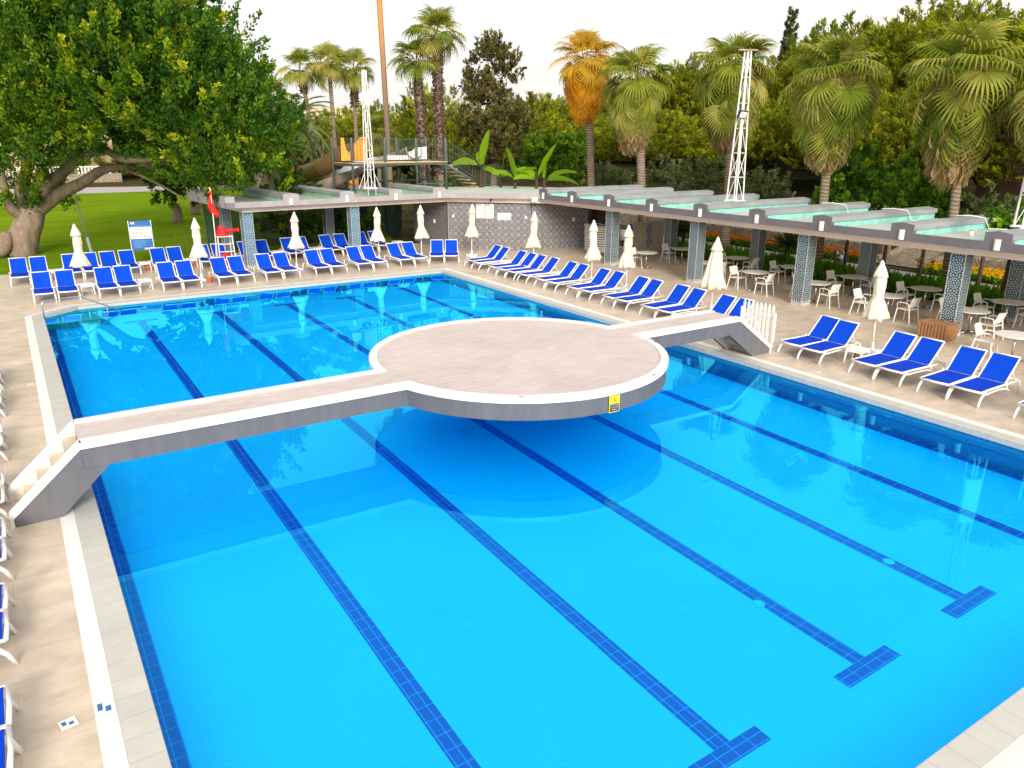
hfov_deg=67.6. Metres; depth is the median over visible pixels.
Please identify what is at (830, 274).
armchair
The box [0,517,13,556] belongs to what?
sun lounger
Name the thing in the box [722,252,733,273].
armchair
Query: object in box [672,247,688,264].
cafe table
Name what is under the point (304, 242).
sun lounger
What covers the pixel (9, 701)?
sun lounger
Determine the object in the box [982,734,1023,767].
drain grating
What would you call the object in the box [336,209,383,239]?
bush
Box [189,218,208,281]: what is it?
closed umbrella
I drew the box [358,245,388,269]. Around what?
sun lounger
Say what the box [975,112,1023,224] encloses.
tree
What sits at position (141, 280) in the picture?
side table
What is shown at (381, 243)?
sun lounger
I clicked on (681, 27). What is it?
sky
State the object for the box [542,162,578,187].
banana plant
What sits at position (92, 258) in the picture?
sun lounger
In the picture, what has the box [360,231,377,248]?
sun lounger
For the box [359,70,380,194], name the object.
light mast
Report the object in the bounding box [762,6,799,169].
cypress tree
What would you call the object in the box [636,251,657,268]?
cafe table
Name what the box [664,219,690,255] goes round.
yucca
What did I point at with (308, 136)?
date palm
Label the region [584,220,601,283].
closed umbrella
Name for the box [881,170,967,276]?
bush
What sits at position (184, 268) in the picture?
sun lounger
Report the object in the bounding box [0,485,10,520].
sun lounger
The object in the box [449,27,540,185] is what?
juniper tree
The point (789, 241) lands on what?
yucca
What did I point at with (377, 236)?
closed umbrella
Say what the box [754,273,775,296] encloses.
armchair
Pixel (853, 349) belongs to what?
side table
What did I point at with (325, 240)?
sun lounger
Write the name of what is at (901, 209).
white cable
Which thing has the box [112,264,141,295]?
sun lounger
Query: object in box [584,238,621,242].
stacked lounger
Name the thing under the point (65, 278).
sun lounger
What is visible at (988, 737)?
pool coping
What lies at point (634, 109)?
skirted palm
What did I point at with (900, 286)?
armchair
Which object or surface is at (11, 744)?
sun lounger
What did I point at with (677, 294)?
sun lounger
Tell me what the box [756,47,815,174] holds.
stone pine
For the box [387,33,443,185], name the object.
fan palm
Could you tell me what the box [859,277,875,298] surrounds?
armchair
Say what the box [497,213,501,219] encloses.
blank notice
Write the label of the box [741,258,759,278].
armchair
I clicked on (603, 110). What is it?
stone pine
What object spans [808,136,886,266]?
bush
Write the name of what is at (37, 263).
sun lounger
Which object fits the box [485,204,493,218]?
notice poster
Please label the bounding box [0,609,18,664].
sun lounger
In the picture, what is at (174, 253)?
sun lounger
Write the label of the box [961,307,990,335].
cafe table
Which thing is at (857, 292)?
armchair
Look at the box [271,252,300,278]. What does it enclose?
sun lounger
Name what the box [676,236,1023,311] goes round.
canna bed
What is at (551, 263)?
sun lounger
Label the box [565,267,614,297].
sun lounger
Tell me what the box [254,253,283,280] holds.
sun lounger
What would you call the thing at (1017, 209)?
light mast
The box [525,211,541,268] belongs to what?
closed umbrella
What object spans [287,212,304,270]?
closed umbrella
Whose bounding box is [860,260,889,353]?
closed umbrella
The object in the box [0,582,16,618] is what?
sun lounger
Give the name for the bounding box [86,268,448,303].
drain grating
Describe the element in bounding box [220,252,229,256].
rescue float
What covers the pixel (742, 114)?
light mast
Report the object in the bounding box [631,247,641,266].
armchair
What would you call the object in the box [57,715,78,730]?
depth marker
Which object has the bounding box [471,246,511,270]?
sun lounger
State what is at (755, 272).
cafe table
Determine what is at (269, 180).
stone pine
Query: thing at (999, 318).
armchair
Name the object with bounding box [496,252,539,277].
sun lounger
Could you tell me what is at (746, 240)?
orange flower bed
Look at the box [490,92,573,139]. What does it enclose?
stone pine
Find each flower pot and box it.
[144,264,151,270]
[205,276,212,282]
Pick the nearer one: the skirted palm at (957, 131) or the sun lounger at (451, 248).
the skirted palm at (957, 131)
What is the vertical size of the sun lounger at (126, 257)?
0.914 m
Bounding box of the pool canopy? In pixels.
[186,183,1023,335]
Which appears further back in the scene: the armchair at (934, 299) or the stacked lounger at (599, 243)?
the stacked lounger at (599, 243)
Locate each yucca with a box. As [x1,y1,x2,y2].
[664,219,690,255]
[766,232,798,253]
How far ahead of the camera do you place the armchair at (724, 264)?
31.61 m
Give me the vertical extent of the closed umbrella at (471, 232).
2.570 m
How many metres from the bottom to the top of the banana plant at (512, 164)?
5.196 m
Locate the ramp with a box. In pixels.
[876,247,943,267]
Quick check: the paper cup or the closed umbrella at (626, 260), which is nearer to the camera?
the paper cup
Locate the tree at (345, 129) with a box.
[300,108,407,166]
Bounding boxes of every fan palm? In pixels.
[266,77,292,190]
[275,46,322,153]
[303,40,353,173]
[332,47,376,179]
[358,114,404,185]
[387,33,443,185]
[401,4,466,186]
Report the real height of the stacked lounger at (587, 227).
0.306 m
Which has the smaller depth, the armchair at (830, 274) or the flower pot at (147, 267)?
the armchair at (830, 274)
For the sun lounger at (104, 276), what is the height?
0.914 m
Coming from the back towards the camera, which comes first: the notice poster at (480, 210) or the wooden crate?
the notice poster at (480, 210)
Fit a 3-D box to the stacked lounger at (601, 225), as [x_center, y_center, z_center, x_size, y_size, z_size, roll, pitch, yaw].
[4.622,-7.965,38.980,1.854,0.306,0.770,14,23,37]
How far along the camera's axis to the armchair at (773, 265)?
31.77 m
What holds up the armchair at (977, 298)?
on the pool deck
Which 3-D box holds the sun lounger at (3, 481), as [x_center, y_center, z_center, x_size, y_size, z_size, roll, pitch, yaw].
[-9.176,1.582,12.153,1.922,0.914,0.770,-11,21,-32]
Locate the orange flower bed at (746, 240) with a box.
[664,228,859,260]
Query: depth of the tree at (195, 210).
58.57 m
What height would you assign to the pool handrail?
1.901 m
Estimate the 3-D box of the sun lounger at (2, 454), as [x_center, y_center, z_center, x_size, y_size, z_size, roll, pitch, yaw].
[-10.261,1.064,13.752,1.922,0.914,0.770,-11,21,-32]
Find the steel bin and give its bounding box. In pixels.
[833,249,846,264]
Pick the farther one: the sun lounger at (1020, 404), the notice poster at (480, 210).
the notice poster at (480, 210)
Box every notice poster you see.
[476,204,484,217]
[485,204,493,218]
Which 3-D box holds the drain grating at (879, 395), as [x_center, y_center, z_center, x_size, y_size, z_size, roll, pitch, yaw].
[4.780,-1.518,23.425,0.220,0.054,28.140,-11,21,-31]
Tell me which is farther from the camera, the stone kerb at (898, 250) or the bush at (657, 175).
the bush at (657, 175)
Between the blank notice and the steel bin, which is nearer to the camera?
the steel bin
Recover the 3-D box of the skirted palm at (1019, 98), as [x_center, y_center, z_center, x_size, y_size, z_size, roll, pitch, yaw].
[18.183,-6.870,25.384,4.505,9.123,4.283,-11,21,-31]
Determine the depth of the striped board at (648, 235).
39.10 m
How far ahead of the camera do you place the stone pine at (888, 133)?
40.03 m
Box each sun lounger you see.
[0,372,5,390]
[0,393,6,416]
[0,421,8,447]
[0,432,8,461]
[0,469,10,501]
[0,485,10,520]
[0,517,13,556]
[0,537,14,580]
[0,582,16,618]
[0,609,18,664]
[0,684,23,750]
[0,725,23,767]
[8,257,31,285]
[28,256,51,279]
[30,271,56,303]
[54,269,81,301]
[61,253,84,276]
[83,252,100,279]
[93,266,120,297]
[98,250,118,269]
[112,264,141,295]
[117,249,141,274]
[149,247,168,272]
[155,261,183,291]
[165,246,185,269]
[174,260,202,289]
[197,244,212,268]
[209,257,237,285]
[210,243,226,258]
[226,255,255,283]
[236,241,243,257]
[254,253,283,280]
[255,239,272,255]
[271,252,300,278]
[279,237,304,260]
[298,236,311,255]
[303,249,331,275]
[317,234,343,255]
[319,248,347,273]
[332,233,348,254]
[344,246,373,271]
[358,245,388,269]
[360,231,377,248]
[367,231,385,251]
[384,242,414,266]
[399,241,428,265]
[429,239,444,262]
[444,239,459,262]
[464,244,504,266]
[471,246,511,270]
[487,250,527,274]
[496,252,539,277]
[505,254,546,280]
[517,257,559,283]
[533,261,581,288]
[544,263,591,291]
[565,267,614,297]
[577,270,627,300]
[600,275,652,307]
[614,278,665,310]
[638,283,692,317]
[653,287,709,318]
[711,293,736,313]
[727,297,757,327]
[777,314,841,357]
[796,319,860,364]
[848,330,917,379]
[873,336,945,386]
[916,345,987,398]
[946,351,1020,407]
[1012,400,1023,418]
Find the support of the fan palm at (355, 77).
on the lawn at (106, 217)
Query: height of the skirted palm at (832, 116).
9.811 m
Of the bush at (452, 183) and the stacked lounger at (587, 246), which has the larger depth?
the bush at (452, 183)
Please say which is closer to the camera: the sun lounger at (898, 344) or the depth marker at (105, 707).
the depth marker at (105, 707)
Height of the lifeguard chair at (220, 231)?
2.023 m
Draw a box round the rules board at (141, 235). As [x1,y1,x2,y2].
[127,220,153,250]
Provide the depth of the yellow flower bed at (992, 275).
32.58 m
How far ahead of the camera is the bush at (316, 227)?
42.60 m
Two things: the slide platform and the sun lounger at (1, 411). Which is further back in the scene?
the slide platform
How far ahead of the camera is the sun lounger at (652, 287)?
27.07 m
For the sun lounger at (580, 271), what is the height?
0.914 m
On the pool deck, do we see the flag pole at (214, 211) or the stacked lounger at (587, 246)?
the flag pole at (214, 211)
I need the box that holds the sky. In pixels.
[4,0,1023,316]
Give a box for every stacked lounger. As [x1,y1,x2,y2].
[584,223,620,228]
[584,225,621,230]
[584,231,620,235]
[584,233,621,238]
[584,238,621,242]
[584,240,620,245]
[584,245,621,250]
[585,243,620,247]
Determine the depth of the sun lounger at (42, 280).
28.37 m
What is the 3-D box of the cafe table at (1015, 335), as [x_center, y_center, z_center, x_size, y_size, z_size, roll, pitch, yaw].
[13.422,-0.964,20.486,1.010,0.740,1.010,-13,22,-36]
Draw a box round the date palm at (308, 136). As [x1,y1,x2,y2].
[258,95,341,192]
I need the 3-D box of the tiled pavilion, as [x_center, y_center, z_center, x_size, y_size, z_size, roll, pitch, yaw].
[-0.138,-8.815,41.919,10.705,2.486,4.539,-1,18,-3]
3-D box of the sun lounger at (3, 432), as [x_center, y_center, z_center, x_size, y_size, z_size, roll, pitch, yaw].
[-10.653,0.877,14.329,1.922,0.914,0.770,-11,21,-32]
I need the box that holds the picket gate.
[740,299,778,347]
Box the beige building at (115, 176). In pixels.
[0,135,121,184]
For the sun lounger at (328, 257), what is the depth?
34.52 m
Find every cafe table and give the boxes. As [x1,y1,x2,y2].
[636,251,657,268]
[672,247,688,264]
[726,256,749,273]
[743,270,769,291]
[780,265,794,284]
[810,280,831,303]
[840,274,868,295]
[884,293,905,318]
[910,286,942,310]
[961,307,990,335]
[990,298,1023,325]
[994,330,1023,361]
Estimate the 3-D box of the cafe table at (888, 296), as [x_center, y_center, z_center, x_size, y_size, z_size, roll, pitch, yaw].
[12.534,-2.597,25.548,1.010,0.740,1.010,6,19,17]
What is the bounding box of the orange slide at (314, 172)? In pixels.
[297,137,369,190]
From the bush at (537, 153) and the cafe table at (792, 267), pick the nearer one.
the cafe table at (792, 267)
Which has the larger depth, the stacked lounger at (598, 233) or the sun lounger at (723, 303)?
the stacked lounger at (598, 233)
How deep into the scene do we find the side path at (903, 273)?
36.67 m
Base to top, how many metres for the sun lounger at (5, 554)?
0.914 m
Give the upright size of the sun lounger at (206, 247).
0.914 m
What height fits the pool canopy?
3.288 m
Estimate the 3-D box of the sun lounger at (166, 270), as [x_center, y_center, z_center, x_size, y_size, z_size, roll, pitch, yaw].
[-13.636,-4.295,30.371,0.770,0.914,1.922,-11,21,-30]
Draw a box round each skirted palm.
[548,28,618,185]
[595,43,678,221]
[689,30,778,247]
[779,33,891,277]
[898,18,1023,278]
[997,63,1023,162]
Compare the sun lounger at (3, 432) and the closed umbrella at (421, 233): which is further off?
the closed umbrella at (421, 233)
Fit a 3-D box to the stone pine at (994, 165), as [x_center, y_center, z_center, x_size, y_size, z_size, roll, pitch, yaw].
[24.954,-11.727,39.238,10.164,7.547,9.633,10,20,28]
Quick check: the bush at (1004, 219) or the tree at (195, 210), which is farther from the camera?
the tree at (195, 210)
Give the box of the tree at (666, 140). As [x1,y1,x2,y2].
[593,108,703,183]
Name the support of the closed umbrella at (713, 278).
on the pool deck
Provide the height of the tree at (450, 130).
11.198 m
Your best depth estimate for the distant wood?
95.77 m
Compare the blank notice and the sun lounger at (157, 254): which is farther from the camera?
the blank notice
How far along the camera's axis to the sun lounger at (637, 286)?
27.66 m
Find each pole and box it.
[208,187,220,256]
[373,0,392,187]
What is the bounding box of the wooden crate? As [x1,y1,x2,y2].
[917,318,958,341]
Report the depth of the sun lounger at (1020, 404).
16.34 m
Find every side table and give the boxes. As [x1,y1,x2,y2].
[49,268,61,279]
[78,282,95,295]
[137,278,153,288]
[138,261,151,270]
[185,258,197,266]
[499,260,510,263]
[843,345,869,365]
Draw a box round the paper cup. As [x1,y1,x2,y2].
[969,230,974,236]
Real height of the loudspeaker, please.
0.240 m
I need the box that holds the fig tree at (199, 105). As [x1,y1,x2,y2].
[0,0,309,257]
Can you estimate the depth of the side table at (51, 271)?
31.93 m
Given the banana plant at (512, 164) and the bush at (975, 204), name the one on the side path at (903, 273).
the bush at (975, 204)
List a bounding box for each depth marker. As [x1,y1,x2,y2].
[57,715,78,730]
[93,696,116,719]
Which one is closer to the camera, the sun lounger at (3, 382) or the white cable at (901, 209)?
the sun lounger at (3, 382)
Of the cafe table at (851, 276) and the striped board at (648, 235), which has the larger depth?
the striped board at (648, 235)
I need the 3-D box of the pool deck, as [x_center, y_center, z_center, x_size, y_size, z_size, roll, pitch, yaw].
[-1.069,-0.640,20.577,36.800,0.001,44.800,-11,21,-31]
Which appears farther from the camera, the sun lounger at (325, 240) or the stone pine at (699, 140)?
the stone pine at (699, 140)
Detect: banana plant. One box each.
[451,130,489,187]
[484,139,510,187]
[493,147,536,188]
[513,143,556,188]
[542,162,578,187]
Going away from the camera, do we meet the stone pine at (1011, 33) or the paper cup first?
the paper cup
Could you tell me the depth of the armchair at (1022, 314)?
24.13 m
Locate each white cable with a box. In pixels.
[882,208,918,220]
[956,215,1007,229]
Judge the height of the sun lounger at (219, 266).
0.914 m
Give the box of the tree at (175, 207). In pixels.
[138,163,205,222]
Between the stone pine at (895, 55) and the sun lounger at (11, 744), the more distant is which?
the stone pine at (895, 55)
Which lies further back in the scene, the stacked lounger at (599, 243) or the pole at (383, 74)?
the pole at (383, 74)
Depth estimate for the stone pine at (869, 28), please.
52.63 m
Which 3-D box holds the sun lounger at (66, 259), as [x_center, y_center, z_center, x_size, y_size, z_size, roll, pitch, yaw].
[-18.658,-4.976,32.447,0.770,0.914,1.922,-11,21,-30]
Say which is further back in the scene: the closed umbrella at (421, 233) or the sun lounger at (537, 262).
the closed umbrella at (421, 233)
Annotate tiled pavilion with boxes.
[414,202,605,251]
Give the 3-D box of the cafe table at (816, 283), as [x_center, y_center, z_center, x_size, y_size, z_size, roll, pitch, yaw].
[11.016,-3.321,27.786,1.010,0.740,1.010,-14,22,-37]
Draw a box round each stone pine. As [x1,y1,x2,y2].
[214,130,310,189]
[345,99,431,158]
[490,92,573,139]
[561,80,619,167]
[604,67,703,168]
[659,48,769,169]
[679,108,801,182]
[736,61,778,170]
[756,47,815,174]
[761,9,942,173]
[779,92,927,190]
[820,13,1018,88]
[840,0,1023,184]
[841,79,1018,179]
[881,12,1023,110]
[889,85,1023,186]
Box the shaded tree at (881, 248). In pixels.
[869,163,909,259]
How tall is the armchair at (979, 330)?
0.853 m
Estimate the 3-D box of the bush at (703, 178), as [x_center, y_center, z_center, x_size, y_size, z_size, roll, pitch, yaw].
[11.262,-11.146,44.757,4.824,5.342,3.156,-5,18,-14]
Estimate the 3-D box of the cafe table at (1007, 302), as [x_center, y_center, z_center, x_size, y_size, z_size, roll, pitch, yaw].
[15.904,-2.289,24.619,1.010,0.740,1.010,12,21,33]
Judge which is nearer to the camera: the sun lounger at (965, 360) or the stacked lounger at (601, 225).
the sun lounger at (965, 360)
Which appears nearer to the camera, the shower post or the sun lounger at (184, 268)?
the sun lounger at (184, 268)
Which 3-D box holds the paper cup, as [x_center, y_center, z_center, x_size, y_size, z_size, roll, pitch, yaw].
[13.900,-4.556,23.151,0.146,0.210,0.146,-11,21,-31]
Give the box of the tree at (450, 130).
[394,81,483,161]
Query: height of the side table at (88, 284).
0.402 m
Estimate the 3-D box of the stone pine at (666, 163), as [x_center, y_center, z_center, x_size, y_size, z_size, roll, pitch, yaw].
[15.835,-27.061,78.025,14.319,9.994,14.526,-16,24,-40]
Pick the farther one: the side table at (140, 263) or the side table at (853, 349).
the side table at (140, 263)
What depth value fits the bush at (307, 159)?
53.77 m
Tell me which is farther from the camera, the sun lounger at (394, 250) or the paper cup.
the sun lounger at (394, 250)
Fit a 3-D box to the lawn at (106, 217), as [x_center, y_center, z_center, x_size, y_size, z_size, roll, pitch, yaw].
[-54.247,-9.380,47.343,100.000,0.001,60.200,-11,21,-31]
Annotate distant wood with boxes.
[0,103,977,186]
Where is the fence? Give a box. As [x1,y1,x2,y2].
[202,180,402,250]
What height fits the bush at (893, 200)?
5.381 m
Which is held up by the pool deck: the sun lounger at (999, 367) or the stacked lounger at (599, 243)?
the sun lounger at (999, 367)
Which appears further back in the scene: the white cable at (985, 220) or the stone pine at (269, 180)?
the stone pine at (269, 180)
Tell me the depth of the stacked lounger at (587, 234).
38.88 m
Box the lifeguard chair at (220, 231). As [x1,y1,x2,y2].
[215,225,237,270]
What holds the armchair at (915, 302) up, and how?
on the pool deck
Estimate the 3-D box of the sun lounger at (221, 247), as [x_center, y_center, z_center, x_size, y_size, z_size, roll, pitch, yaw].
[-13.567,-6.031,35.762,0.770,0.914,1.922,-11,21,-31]
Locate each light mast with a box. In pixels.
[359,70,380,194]
[724,49,757,201]
[1010,179,1023,228]
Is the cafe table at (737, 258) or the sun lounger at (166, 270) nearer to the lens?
the sun lounger at (166, 270)
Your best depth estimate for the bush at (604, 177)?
49.15 m
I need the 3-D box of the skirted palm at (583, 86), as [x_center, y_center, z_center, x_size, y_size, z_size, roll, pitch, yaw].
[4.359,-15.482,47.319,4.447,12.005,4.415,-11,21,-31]
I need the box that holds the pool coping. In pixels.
[32,269,1023,767]
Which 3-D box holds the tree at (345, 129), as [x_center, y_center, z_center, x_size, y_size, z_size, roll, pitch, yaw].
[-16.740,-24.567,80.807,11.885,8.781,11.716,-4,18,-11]
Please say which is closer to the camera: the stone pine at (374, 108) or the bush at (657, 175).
the bush at (657, 175)
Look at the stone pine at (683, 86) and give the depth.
71.16 m
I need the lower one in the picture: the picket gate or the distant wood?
the picket gate
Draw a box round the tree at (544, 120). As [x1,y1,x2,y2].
[513,105,626,184]
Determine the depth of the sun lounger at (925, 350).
19.12 m
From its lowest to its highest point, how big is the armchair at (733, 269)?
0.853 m
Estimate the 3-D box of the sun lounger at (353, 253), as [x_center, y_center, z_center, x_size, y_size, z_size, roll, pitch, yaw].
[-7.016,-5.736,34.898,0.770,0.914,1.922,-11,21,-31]
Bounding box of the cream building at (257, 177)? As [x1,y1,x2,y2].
[248,106,370,189]
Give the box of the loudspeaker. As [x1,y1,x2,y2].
[532,197,537,201]
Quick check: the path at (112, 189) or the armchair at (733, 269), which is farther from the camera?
the path at (112, 189)
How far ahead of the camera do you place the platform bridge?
14.62 m
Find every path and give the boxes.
[0,185,239,193]
[619,229,999,288]
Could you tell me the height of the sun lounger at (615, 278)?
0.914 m
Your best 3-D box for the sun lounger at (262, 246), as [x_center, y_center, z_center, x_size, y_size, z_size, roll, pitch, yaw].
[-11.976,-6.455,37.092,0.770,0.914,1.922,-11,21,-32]
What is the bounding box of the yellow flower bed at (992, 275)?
[922,261,1004,283]
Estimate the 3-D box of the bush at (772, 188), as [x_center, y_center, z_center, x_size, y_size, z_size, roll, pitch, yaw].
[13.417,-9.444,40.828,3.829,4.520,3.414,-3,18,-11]
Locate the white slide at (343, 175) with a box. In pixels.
[313,146,426,190]
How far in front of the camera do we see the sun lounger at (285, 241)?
38.12 m
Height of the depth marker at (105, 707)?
0.006 m
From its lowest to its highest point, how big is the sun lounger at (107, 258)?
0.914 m
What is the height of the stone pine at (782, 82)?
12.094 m
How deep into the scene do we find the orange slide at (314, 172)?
42.22 m
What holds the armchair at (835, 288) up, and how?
on the pool deck
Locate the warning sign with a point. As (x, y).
(614, 401)
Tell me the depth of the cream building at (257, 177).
87.31 m
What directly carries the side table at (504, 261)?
on the pool deck
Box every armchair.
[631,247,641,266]
[660,243,675,262]
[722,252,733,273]
[723,262,726,281]
[727,266,746,289]
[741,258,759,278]
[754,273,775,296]
[768,260,785,283]
[816,284,840,308]
[822,270,844,293]
[849,288,872,313]
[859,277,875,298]
[891,281,915,305]
[893,297,921,324]
[930,293,943,311]
[936,297,942,318]
[968,292,994,321]
[971,322,998,354]
[975,312,1007,339]
[1012,308,1023,327]
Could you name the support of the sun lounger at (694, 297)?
on the pool deck
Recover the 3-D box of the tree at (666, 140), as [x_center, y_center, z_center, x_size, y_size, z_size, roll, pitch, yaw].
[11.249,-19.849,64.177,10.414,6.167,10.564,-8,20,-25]
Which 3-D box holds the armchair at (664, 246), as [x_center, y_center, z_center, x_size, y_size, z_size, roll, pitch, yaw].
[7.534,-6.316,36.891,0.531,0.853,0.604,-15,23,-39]
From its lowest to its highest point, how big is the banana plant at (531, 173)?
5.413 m
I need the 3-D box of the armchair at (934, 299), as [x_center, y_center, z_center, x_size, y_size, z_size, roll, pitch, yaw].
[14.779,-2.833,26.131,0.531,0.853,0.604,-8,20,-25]
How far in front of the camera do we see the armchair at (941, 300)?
24.45 m
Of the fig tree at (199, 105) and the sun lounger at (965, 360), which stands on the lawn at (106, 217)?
the fig tree at (199, 105)
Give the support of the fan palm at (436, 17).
on the garden path
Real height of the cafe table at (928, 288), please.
0.740 m
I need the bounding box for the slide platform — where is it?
[330,137,497,192]
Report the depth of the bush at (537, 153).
56.52 m
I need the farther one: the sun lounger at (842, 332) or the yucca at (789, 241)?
the yucca at (789, 241)
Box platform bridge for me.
[8,310,770,528]
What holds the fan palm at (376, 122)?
on the lawn at (106, 217)
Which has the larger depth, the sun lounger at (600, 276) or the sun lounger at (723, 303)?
the sun lounger at (600, 276)
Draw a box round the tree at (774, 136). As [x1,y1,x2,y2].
[736,94,806,195]
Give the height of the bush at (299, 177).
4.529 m
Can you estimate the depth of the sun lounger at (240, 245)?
36.81 m
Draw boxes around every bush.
[253,167,322,236]
[284,141,326,185]
[284,210,323,240]
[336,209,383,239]
[382,166,432,215]
[430,173,476,186]
[516,126,586,186]
[579,161,634,186]
[627,177,654,186]
[645,153,685,190]
[665,149,748,194]
[733,164,796,199]
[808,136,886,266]
[839,149,930,263]
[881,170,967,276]
[958,181,1023,285]
[979,198,1023,311]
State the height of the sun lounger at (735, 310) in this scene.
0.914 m
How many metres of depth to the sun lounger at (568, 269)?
31.00 m
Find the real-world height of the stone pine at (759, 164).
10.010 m
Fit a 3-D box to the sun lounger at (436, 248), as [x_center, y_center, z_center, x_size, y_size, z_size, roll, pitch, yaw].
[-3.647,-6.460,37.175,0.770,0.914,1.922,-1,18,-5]
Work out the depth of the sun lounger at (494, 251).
35.77 m
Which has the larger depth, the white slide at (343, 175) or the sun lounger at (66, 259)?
the white slide at (343, 175)
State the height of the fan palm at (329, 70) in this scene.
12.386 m
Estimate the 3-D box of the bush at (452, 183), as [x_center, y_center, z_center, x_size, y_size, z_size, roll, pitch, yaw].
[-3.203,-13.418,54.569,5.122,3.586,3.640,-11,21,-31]
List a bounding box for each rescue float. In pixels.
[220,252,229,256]
[225,228,238,232]
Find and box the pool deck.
[0,243,1023,767]
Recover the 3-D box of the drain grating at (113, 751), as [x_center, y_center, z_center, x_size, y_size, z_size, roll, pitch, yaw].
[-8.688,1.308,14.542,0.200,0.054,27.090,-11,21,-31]
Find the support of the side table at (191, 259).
on the pool deck
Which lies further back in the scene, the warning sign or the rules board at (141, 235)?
the rules board at (141, 235)
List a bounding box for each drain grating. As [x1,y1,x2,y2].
[25,317,128,767]
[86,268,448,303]
[450,269,1023,438]
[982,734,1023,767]
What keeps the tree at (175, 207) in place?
on the lawn at (106, 217)
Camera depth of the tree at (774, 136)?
50.92 m
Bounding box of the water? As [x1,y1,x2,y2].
[45,273,1023,767]
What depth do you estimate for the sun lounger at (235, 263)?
32.25 m
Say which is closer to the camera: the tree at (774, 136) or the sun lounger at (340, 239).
the sun lounger at (340, 239)
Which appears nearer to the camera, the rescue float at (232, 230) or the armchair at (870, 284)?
the armchair at (870, 284)
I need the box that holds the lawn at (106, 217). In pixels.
[0,189,393,274]
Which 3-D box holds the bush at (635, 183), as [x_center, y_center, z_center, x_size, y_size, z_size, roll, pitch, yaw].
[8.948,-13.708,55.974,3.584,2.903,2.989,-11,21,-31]
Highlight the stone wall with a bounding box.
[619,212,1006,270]
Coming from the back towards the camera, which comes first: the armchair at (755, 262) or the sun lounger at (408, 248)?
the sun lounger at (408, 248)
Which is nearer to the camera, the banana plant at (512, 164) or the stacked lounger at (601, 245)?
the stacked lounger at (601, 245)
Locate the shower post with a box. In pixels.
[73,193,92,251]
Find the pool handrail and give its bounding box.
[41,296,121,318]
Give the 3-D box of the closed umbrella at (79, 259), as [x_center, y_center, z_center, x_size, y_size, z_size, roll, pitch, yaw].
[-16.532,-4.809,29.215,0.777,2.570,0.774,-12,20,-31]
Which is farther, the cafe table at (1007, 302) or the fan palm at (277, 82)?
the fan palm at (277, 82)
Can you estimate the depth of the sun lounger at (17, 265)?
31.62 m
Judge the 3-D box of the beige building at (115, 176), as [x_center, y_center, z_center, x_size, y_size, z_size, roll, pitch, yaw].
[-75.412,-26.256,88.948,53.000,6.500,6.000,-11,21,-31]
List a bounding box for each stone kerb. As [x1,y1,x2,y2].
[876,246,908,260]
[924,255,943,268]
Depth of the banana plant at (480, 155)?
45.04 m
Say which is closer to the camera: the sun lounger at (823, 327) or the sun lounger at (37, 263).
the sun lounger at (823, 327)
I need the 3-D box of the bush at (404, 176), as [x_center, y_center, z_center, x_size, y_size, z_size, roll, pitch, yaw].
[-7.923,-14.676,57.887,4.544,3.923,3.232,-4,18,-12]
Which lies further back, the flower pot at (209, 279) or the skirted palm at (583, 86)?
the skirted palm at (583, 86)
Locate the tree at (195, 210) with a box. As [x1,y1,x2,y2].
[152,126,215,214]
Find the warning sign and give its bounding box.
[609,394,619,412]
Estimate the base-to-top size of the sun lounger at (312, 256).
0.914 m
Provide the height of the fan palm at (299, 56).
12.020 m
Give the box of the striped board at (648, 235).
[632,220,663,255]
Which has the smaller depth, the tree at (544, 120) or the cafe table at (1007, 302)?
the cafe table at (1007, 302)
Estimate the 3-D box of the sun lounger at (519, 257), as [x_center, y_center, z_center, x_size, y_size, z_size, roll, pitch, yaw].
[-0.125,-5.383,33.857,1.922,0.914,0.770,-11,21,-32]
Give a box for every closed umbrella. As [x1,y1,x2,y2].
[69,224,93,292]
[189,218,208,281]
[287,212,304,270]
[370,207,385,257]
[414,205,429,258]
[465,204,478,256]
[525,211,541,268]
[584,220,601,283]
[616,225,635,291]
[699,237,726,310]
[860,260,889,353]

